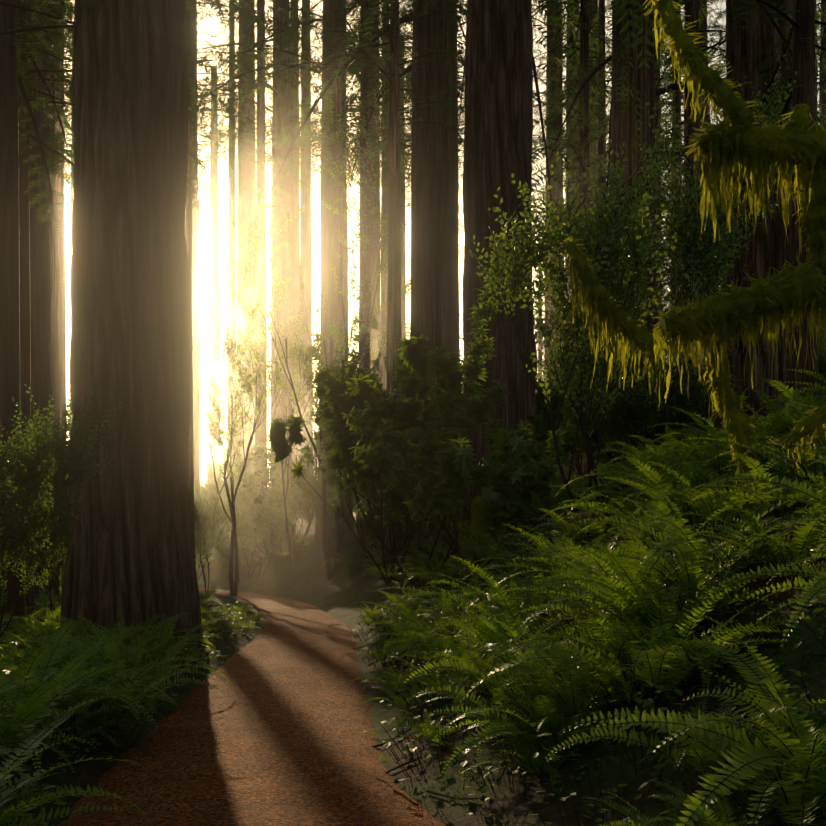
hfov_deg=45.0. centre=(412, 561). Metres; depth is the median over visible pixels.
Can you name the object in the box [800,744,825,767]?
fern
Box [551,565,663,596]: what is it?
fern
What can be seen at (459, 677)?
fern
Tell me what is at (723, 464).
fern
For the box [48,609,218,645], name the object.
fern
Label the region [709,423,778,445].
fern
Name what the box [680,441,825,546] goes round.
fern
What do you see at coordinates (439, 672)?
fern
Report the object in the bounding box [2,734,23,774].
groundcover plant
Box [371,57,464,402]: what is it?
hemlock tree
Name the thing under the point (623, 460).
fern
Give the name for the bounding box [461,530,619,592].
fern
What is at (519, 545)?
groundcover plant
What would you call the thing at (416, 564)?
fern
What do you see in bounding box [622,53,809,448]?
tanoak tree
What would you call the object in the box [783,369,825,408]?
fern
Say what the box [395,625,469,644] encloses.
fern
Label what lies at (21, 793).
fern
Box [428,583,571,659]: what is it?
fern
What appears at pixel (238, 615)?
fern
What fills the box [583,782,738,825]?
fern
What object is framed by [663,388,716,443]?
understory shrub
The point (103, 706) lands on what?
fern
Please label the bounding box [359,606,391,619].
fern
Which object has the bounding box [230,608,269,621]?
fern
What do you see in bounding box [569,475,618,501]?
groundcover plant
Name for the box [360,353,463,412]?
understory shrub
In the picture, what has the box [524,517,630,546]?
fern
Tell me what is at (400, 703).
fern
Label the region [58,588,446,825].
dirt path
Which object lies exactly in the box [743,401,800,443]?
fern
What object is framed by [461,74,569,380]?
hemlock tree
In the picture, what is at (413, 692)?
groundcover plant
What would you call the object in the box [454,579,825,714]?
fern
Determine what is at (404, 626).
fern
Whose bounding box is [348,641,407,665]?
groundcover plant
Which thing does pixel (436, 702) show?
groundcover plant
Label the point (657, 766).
groundcover plant
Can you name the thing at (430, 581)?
groundcover plant
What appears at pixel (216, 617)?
fern
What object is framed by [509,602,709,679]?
fern
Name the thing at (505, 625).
fern
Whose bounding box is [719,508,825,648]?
fern
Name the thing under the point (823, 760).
groundcover plant
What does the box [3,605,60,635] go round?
fern
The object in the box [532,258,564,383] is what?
hemlock tree
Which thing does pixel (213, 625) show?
groundcover plant
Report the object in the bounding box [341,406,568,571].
rhododendron shrub
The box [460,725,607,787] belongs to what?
fern
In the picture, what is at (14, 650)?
fern
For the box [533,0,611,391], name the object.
redwood tree
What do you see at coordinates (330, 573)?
tanoak tree
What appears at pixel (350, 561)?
fern
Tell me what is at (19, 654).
fern
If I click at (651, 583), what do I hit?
fern
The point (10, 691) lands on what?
fern
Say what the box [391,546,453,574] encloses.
fern
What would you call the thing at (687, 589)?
groundcover plant
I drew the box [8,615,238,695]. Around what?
fern
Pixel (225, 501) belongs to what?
understory shrub
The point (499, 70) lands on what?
redwood tree
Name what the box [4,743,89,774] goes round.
groundcover plant
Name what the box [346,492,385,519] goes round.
understory shrub
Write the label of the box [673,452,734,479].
groundcover plant
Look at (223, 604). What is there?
fern
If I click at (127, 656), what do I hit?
fern
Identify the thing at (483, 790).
groundcover plant
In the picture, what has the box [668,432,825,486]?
fern
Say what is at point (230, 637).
groundcover plant
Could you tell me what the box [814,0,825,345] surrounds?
hemlock tree
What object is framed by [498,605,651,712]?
fern
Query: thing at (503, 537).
groundcover plant
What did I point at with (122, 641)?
fern
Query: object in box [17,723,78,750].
fern
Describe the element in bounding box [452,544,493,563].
fern
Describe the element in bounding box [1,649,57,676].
fern
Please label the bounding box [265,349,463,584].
rhododendron shrub
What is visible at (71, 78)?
redwood tree
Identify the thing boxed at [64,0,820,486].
sky
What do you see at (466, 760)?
groundcover plant
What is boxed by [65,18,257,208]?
hemlock tree
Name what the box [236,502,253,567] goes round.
understory shrub
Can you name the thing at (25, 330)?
hemlock tree
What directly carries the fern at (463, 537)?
on the forest floor
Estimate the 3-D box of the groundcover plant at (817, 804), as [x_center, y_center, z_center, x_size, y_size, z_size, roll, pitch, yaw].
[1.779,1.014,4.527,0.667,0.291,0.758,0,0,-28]
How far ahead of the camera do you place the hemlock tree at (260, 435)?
57.58 m
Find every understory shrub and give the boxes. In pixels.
[33,535,68,582]
[67,378,72,434]
[190,489,238,595]
[191,522,199,540]
[194,472,302,581]
[194,484,238,561]
[200,451,269,535]
[200,464,226,514]
[207,464,253,541]
[208,447,288,526]
[232,429,297,554]
[236,487,285,578]
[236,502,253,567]
[266,467,312,542]
[268,472,313,535]
[269,473,292,537]
[280,419,350,496]
[292,472,355,556]
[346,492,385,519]
[355,469,439,579]
[356,475,385,516]
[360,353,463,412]
[377,358,462,544]
[533,251,668,481]
[535,315,685,479]
[537,337,684,472]
[550,386,685,470]
[552,447,595,484]
[601,265,824,445]
[612,342,704,457]
[616,353,700,462]
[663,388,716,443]
[690,398,716,447]
[818,323,825,402]
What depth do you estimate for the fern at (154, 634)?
13.21 m
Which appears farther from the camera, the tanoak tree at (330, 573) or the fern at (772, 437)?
the tanoak tree at (330, 573)
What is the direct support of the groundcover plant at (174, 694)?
on the forest floor
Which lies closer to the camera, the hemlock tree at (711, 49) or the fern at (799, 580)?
the fern at (799, 580)
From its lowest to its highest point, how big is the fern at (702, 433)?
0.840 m
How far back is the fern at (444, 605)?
13.02 m
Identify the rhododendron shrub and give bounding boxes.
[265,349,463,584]
[298,311,409,558]
[316,282,583,587]
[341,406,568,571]
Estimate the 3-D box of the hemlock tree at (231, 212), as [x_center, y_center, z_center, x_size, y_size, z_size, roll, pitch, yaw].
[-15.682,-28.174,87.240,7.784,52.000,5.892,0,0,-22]
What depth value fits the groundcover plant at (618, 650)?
6.35 m
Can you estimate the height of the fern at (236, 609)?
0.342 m
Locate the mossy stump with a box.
[466,496,488,561]
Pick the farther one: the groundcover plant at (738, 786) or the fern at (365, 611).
the fern at (365, 611)
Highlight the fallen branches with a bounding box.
[0,459,818,802]
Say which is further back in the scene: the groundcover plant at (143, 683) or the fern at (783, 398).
the fern at (783, 398)
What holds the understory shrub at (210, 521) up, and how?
on the forest floor
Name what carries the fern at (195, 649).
on the forest floor
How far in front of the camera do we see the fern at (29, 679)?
8.11 m
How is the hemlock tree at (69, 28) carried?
on the forest floor
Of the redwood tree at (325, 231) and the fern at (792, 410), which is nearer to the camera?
the fern at (792, 410)
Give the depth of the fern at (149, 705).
9.97 m
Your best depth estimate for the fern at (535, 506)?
19.70 m
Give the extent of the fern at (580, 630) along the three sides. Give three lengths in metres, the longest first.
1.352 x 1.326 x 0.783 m
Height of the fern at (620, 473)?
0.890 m
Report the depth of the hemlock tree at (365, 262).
43.77 m
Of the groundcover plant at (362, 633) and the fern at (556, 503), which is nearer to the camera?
the groundcover plant at (362, 633)
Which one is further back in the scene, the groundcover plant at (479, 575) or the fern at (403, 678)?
the groundcover plant at (479, 575)
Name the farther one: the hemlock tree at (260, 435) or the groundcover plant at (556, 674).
the hemlock tree at (260, 435)
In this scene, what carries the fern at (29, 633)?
on the forest floor
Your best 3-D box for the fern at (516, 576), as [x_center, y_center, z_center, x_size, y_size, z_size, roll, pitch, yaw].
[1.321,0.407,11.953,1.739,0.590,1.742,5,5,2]
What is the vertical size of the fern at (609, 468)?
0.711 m
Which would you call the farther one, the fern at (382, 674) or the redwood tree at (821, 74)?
the redwood tree at (821, 74)
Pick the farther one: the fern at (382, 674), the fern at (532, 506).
the fern at (532, 506)
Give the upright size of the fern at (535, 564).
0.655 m
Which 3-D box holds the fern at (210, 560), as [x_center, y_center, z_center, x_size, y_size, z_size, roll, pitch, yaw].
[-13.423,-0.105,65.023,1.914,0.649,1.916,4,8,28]
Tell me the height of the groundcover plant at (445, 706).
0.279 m
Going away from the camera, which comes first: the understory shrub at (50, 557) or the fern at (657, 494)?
the fern at (657, 494)
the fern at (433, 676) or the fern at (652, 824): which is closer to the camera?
the fern at (652, 824)
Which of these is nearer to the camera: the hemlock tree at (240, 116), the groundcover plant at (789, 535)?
the groundcover plant at (789, 535)
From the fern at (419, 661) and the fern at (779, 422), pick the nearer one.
the fern at (779, 422)
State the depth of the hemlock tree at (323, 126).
49.68 m
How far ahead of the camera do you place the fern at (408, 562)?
26.89 m
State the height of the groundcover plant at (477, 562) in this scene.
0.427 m
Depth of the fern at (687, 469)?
11.53 m
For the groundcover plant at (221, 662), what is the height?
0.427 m
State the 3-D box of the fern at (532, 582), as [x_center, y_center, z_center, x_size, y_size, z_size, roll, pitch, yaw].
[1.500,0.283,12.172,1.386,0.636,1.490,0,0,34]
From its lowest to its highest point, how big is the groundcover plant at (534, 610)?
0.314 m
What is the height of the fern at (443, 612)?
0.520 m
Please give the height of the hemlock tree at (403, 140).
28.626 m
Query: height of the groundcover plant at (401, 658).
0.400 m
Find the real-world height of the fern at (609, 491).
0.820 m
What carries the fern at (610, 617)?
on the forest floor
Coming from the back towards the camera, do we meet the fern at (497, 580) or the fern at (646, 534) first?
the fern at (497, 580)
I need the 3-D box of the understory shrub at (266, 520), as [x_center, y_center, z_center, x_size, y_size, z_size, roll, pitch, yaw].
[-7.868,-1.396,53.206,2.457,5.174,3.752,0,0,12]
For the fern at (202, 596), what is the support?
on the forest floor
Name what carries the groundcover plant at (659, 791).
on the forest floor
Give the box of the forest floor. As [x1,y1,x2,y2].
[0,443,825,825]
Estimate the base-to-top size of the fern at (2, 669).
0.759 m
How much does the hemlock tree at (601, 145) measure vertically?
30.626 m
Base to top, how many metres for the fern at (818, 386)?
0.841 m
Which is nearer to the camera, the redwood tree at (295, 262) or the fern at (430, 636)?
the fern at (430, 636)
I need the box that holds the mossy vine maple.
[559,0,825,519]
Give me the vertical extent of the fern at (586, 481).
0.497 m
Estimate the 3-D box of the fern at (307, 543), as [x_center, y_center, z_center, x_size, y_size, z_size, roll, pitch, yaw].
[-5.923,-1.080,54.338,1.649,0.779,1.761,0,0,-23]
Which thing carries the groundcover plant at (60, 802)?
on the forest floor
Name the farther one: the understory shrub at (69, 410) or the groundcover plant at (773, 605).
the understory shrub at (69, 410)
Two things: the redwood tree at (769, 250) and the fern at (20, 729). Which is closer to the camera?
the fern at (20, 729)
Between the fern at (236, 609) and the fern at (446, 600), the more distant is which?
the fern at (236, 609)
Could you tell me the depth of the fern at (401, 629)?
13.04 m
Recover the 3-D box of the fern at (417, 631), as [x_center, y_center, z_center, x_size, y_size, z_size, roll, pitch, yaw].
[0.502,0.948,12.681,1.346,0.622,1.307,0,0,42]
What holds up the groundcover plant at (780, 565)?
on the forest floor
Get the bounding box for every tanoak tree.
[193,209,296,595]
[223,289,386,565]
[235,90,410,579]
[467,139,685,523]
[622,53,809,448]
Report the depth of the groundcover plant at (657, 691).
6.11 m
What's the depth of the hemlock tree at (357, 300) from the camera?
94.80 m
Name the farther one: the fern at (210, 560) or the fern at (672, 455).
the fern at (210, 560)
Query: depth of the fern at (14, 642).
12.01 m
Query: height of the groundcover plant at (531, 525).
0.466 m
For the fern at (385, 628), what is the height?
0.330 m
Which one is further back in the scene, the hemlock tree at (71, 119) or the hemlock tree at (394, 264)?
the hemlock tree at (71, 119)
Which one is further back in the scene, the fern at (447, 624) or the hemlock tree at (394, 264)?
the hemlock tree at (394, 264)
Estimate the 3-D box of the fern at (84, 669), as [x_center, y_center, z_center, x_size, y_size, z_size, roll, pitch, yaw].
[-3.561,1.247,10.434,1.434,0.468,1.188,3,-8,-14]
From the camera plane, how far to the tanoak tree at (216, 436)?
43.17 m
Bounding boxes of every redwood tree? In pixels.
[28,0,67,605]
[60,0,677,656]
[64,0,74,115]
[64,0,74,208]
[64,1,74,212]
[192,0,355,533]
[192,0,461,540]
[197,0,321,474]
[198,1,300,471]
[198,202,201,485]
[208,67,220,485]
[215,0,354,512]
[247,0,670,540]
[250,0,321,511]
[290,0,459,515]
[334,0,825,471]
[404,87,464,349]
[417,0,825,546]
[531,0,662,381]
[532,0,611,404]
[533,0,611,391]
[564,0,725,391]
[679,0,825,337]
[716,0,792,431]
[814,0,819,317]
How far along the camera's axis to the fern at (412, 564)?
25.00 m
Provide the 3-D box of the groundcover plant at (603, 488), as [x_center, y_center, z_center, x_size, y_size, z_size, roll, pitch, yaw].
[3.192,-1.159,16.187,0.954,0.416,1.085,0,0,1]
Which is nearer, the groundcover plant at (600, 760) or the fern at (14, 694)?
the groundcover plant at (600, 760)
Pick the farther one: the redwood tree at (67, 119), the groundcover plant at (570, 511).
the redwood tree at (67, 119)
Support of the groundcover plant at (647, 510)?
on the forest floor
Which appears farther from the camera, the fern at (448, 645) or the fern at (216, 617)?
the fern at (216, 617)
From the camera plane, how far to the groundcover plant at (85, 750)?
7.39 m
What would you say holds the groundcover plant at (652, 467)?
on the forest floor
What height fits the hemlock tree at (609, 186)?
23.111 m
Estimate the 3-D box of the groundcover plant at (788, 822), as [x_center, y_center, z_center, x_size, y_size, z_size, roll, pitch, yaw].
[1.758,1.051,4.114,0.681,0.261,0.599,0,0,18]
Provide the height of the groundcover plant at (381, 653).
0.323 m
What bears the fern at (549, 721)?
on the forest floor
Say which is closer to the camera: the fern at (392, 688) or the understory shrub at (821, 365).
the fern at (392, 688)
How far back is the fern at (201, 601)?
27.00 m
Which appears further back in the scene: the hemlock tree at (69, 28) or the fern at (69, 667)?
the hemlock tree at (69, 28)
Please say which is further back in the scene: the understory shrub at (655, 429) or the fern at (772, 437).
the understory shrub at (655, 429)
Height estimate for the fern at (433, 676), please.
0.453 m
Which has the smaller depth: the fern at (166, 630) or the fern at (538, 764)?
the fern at (538, 764)
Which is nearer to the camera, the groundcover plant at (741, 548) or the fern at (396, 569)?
the groundcover plant at (741, 548)
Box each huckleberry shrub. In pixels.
[0,384,121,637]
[21,422,188,624]
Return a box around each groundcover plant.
[0,764,32,781]
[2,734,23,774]
[3,791,66,825]
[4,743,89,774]
[12,736,73,774]
[18,731,119,770]
[21,694,93,762]
[27,710,149,757]
[28,785,55,818]
[50,706,156,743]
[102,676,177,706]
[106,660,165,688]
[169,643,223,662]
[177,633,229,665]
[188,636,212,653]
[204,611,245,633]
[206,620,232,639]
[209,621,252,642]
[211,625,251,641]
[215,620,252,632]
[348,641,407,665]
[353,625,389,640]
[357,617,399,636]
[360,715,490,758]
[364,655,411,666]
[364,656,430,678]
[367,647,402,661]
[368,615,392,636]
[374,654,437,672]
[376,722,478,769]
[377,639,437,669]
[377,650,417,668]
[378,725,523,789]
[380,669,462,714]
[389,703,465,735]
[397,678,458,708]
[420,574,446,589]
[422,587,462,607]
[422,676,468,699]
[427,572,461,586]
[427,665,500,701]
[434,568,461,584]
[440,787,549,824]
[441,570,491,586]
[444,549,488,569]
[456,549,484,564]
[456,675,603,737]
[459,559,500,583]
[459,562,501,585]
[459,747,581,805]
[464,757,567,791]
[487,528,535,545]
[488,561,545,576]
[490,675,576,708]
[498,533,536,550]
[508,604,568,624]
[510,509,552,535]
[513,511,561,528]
[517,531,559,547]
[524,512,552,525]
[528,523,574,541]
[532,698,707,789]
[533,790,671,825]
[535,745,682,813]
[543,654,639,696]
[550,496,589,507]
[553,502,604,517]
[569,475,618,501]
[573,483,615,498]
[574,685,721,777]
[575,535,627,552]
[579,641,675,700]
[581,477,618,501]
[589,684,780,746]
[598,461,635,487]
[601,772,744,823]
[608,667,724,703]
[614,512,675,535]
[625,497,683,519]
[637,670,758,718]
[649,538,710,560]
[649,569,764,619]
[650,458,712,471]
[657,497,703,529]
[658,520,719,537]
[659,625,778,673]
[670,597,751,636]
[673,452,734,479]
[673,471,737,497]
[680,649,819,700]
[683,425,731,459]
[683,779,824,825]
[693,518,813,563]
[698,543,807,574]
[700,440,771,461]
[711,758,822,825]
[714,752,802,812]
[717,532,783,560]
[718,602,825,643]
[723,454,797,476]
[726,440,796,475]
[739,554,825,579]
[752,478,818,521]
[753,804,825,825]
[758,671,811,711]
[775,440,825,479]
[782,548,825,581]
[782,602,825,649]
[818,735,825,764]
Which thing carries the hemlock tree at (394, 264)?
on the forest floor
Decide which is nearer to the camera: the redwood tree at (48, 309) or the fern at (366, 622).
the fern at (366, 622)
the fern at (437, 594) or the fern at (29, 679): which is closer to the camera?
the fern at (29, 679)
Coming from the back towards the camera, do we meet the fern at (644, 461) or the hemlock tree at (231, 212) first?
the hemlock tree at (231, 212)
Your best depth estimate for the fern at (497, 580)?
13.20 m
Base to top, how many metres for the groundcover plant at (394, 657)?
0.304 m
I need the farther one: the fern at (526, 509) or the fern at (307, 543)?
the fern at (307, 543)
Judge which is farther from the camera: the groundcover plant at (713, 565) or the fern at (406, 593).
the fern at (406, 593)
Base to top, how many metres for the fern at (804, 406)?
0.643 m
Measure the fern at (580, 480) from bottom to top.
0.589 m
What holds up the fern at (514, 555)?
on the forest floor
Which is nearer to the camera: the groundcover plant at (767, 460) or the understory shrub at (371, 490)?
the groundcover plant at (767, 460)
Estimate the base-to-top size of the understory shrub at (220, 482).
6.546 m
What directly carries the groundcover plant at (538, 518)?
on the forest floor
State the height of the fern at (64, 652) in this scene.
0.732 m
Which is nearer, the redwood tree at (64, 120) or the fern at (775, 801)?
the fern at (775, 801)
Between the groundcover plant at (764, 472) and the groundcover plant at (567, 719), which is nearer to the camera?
the groundcover plant at (567, 719)
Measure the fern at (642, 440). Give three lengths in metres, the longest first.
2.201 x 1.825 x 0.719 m
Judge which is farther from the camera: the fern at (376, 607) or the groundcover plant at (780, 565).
the fern at (376, 607)
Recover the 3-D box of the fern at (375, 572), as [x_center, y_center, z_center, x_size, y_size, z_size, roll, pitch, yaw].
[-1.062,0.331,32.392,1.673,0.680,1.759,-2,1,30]
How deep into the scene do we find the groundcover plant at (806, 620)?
5.50 m
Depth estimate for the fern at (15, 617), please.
16.53 m
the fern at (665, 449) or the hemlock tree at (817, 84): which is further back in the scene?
the hemlock tree at (817, 84)
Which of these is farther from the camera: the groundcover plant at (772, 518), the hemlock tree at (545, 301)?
the hemlock tree at (545, 301)
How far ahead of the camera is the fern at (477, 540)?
18.77 m
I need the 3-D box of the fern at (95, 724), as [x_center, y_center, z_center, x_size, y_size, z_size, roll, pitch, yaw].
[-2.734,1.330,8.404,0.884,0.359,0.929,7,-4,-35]
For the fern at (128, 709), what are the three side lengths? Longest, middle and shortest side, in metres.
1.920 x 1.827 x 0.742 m
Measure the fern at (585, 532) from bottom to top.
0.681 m
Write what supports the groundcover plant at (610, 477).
on the forest floor
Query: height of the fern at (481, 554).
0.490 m
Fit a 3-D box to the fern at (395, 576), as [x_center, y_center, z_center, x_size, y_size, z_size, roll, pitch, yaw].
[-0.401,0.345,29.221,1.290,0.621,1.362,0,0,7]
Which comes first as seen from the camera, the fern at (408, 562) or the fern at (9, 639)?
the fern at (9, 639)
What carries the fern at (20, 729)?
on the forest floor
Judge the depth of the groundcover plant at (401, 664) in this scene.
12.28 m
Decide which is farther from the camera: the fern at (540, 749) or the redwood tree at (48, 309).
the redwood tree at (48, 309)
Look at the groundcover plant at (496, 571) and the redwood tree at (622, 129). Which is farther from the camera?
the redwood tree at (622, 129)
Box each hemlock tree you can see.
[0,0,269,130]
[0,0,311,634]
[17,0,73,101]
[17,0,225,618]
[64,3,74,168]
[64,21,74,438]
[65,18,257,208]
[184,0,282,568]
[191,0,250,551]
[192,0,348,567]
[198,1,271,529]
[248,0,411,556]
[268,0,462,197]
[279,0,466,562]
[282,0,412,550]
[306,8,465,204]
[318,1,462,521]
[321,0,562,201]
[337,2,584,361]
[347,39,411,349]
[350,185,410,516]
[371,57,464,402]
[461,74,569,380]
[532,0,661,485]
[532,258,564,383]
[535,0,674,477]
[550,4,708,377]
[566,131,669,361]
[572,0,825,446]
[578,0,725,386]
[651,0,825,411]
[660,0,725,371]
[661,5,720,363]
[661,93,719,376]
[704,9,825,397]
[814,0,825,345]
[815,78,825,119]
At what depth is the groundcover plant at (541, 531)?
15.56 m
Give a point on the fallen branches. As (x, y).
(368, 701)
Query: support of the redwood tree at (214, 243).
on the forest floor
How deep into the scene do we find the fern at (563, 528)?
12.82 m
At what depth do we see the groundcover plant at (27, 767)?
6.72 m
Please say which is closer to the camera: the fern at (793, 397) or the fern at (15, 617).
the fern at (793, 397)
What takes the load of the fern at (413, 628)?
on the forest floor
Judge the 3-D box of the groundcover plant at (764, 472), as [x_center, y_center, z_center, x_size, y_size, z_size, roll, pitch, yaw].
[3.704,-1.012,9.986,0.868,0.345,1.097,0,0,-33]
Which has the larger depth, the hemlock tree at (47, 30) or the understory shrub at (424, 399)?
the understory shrub at (424, 399)
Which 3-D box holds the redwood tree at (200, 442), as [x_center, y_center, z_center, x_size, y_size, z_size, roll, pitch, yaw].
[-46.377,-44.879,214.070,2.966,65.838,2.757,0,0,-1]
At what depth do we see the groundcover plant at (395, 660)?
13.03 m
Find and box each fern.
[0,607,59,637]
[0,610,30,642]
[0,615,107,651]
[0,620,157,727]
[0,625,49,651]
[0,626,32,649]
[0,627,179,681]
[0,631,43,646]
[0,632,145,665]
[0,641,51,664]
[0,644,21,667]
[0,649,173,730]
[0,650,98,686]
[0,657,89,740]
[0,662,168,777]
[0,671,52,699]
[0,675,103,716]
[0,677,74,817]
[0,684,26,717]
[0,710,150,825]
[0,748,16,825]
[0,772,65,818]
[1,647,112,684]
[1,648,29,662]
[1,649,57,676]
[1,655,224,754]
[1,660,41,758]
[2,653,172,751]
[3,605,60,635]
[5,637,33,660]
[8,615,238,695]
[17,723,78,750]
[19,612,187,648]
[20,623,200,677]
[23,639,178,700]
[35,600,58,615]
[36,599,48,619]
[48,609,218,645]
[50,619,215,658]
[50,707,139,746]
[55,658,99,682]
[57,696,150,737]
[83,630,195,665]
[103,614,223,662]
[110,633,200,693]
[112,682,178,717]
[124,624,177,644]
[174,646,209,663]
[179,645,213,656]
[187,646,218,656]
[199,587,220,604]
[200,597,219,604]
[201,604,234,617]
[201,606,226,618]
[201,613,227,619]
[202,556,215,564]
[203,611,244,630]
[213,601,242,613]
[213,619,249,631]
[221,608,246,622]
[229,601,256,613]
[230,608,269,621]
[234,605,253,613]
[234,618,262,634]
[247,609,265,620]
[267,549,293,557]
[292,534,318,546]
[326,549,362,567]
[340,636,407,663]
[350,660,412,694]
[353,608,382,621]
[355,591,431,625]
[356,615,371,624]
[357,563,389,580]
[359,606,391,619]
[361,602,379,612]
[361,614,480,654]
[362,557,409,578]
[363,560,395,574]
[364,601,457,639]
[364,685,437,713]
[365,620,442,657]
[365,659,428,684]
[365,664,421,682]
[366,623,408,641]
[367,622,396,637]
[368,546,380,557]
[369,575,499,618]
[373,658,478,702]
[374,616,473,656]
[378,565,407,581]
[378,672,444,703]
[380,617,416,637]
[382,709,466,744]
[383,593,571,662]
[384,574,533,615]
[385,549,463,590]
[385,648,429,665]
[387,587,428,600]
[387,608,484,653]
[389,617,478,653]
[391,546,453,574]
[391,559,419,579]
[393,556,448,569]
[393,558,440,581]
[393,641,478,677]
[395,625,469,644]
[398,607,561,719]
[402,598,473,622]
[402,640,553,705]
[403,613,450,659]
[403,649,592,745]
[404,595,528,651]
[406,562,449,590]
[407,551,454,570]
[407,652,541,769]
[408,602,482,620]
[411,555,564,625]
[412,607,459,636]
[417,592,477,608]
[417,660,447,678]
[418,596,471,628]
[423,567,567,626]
[423,652,662,781]
[424,594,517,637]
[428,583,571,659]
[428,597,466,622]
[429,651,557,701]
[431,555,498,583]
[432,673,651,758]
[436,553,467,570]
[439,559,606,624]
[439,601,561,634]
[439,619,588,725]
[449,575,520,601]
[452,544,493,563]
[453,539,510,563]
[454,523,489,554]
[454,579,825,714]
[454,601,506,619]
[456,605,591,652]
[457,527,518,552]
[458,567,543,598]
[459,530,567,579]
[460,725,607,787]
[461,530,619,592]
[468,527,533,578]
[474,615,562,652]
[475,559,551,595]
[477,732,587,767]
[478,571,515,602]
[478,676,532,706]
[479,499,561,524]
[480,658,657,730]
[481,515,525,537]
[486,564,649,622]
[486,576,569,603]
[488,542,691,596]
[495,494,559,527]
[495,523,625,580]
[495,638,720,711]
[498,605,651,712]
[501,534,614,585]
[506,583,675,636]
[506,583,697,682]
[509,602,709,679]
[512,489,570,522]
[513,511,545,528]
[514,542,736,644]
[515,537,807,641]
[515,573,727,698]
[517,491,623,542]
[517,538,548,564]
[522,561,710,637]
[523,550,645,613]
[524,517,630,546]
[526,627,637,673]
[528,531,653,572]
[530,560,772,646]
[534,508,614,562]
[535,544,715,593]
[538,475,588,511]
[539,488,634,521]
[540,475,692,528]
[545,696,825,823]
[546,484,620,516]
[546,497,562,511]
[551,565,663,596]
[554,505,621,544]
[554,513,704,574]
[557,442,733,501]
[563,705,825,825]
[566,459,683,517]
[567,492,640,523]
[569,473,803,586]
[570,468,626,490]
[571,473,601,488]
[571,483,712,546]
[574,478,637,498]
[574,518,628,547]
[578,508,702,549]
[580,451,640,487]
[582,547,744,602]
[583,437,701,469]
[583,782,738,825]
[587,612,825,825]
[593,440,703,487]
[593,456,742,524]
[597,518,797,603]
[598,424,679,472]
[599,507,701,548]
[600,815,766,825]
[605,443,642,470]
[605,455,729,517]
[608,455,677,490]
[624,471,746,510]
[628,421,753,476]
[628,460,766,499]
[638,383,772,458]
[639,427,724,458]
[639,428,724,463]
[640,483,825,581]
[644,777,776,825]
[647,461,759,532]
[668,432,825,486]
[676,422,784,461]
[679,428,772,475]
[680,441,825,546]
[687,452,825,523]
[704,427,825,476]
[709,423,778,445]
[709,740,825,818]
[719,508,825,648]
[724,500,825,577]
[739,552,825,641]
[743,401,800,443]
[750,410,798,432]
[752,378,825,423]
[753,388,803,448]
[754,425,825,460]
[760,386,822,446]
[769,395,813,403]
[770,352,825,388]
[770,401,810,422]
[774,389,820,435]
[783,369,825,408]
[788,452,825,506]
[796,400,824,414]
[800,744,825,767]
[805,459,823,507]
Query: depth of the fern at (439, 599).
14.66 m
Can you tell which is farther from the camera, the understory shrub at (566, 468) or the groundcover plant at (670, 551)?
the understory shrub at (566, 468)
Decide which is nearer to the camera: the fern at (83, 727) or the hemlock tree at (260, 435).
the fern at (83, 727)
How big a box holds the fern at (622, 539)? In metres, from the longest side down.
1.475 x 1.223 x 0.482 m
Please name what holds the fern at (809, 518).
on the forest floor
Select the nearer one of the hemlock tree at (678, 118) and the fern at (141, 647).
the fern at (141, 647)
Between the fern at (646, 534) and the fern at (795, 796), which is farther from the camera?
the fern at (646, 534)
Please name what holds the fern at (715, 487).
on the forest floor
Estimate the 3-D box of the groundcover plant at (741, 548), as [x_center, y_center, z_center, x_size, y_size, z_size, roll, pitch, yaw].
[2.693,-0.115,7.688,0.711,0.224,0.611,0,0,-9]
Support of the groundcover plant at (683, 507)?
on the forest floor
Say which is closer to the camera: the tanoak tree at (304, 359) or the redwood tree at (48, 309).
the redwood tree at (48, 309)
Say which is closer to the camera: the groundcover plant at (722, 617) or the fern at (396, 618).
the groundcover plant at (722, 617)
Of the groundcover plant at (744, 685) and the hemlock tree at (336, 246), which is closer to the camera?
the groundcover plant at (744, 685)
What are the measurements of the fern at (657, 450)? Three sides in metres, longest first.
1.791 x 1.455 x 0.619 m
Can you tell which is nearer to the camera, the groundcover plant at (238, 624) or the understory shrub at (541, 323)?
the groundcover plant at (238, 624)
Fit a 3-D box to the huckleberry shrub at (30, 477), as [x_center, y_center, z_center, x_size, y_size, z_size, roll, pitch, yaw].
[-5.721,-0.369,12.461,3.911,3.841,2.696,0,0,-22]
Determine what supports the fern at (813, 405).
on the forest floor
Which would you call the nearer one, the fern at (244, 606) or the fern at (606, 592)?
the fern at (606, 592)
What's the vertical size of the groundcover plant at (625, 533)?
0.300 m
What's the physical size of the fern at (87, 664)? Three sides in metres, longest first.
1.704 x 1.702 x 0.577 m
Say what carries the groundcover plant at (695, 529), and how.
on the forest floor
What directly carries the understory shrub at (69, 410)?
on the forest floor
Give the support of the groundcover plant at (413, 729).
on the forest floor
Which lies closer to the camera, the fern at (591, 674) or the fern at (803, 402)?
the fern at (591, 674)
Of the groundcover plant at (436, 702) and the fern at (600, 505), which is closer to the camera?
the groundcover plant at (436, 702)
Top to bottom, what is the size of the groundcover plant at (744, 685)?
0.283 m
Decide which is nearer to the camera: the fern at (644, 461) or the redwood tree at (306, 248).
the fern at (644, 461)
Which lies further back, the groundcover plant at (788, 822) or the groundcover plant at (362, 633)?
the groundcover plant at (362, 633)
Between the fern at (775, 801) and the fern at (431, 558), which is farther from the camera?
the fern at (431, 558)
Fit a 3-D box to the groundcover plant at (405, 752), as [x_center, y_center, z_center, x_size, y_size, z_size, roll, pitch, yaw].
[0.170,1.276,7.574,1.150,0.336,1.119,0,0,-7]
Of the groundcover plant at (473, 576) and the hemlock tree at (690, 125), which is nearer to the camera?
the groundcover plant at (473, 576)
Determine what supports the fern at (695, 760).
on the forest floor
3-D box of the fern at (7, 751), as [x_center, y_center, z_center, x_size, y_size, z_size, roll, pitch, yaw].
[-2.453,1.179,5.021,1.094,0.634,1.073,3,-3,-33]

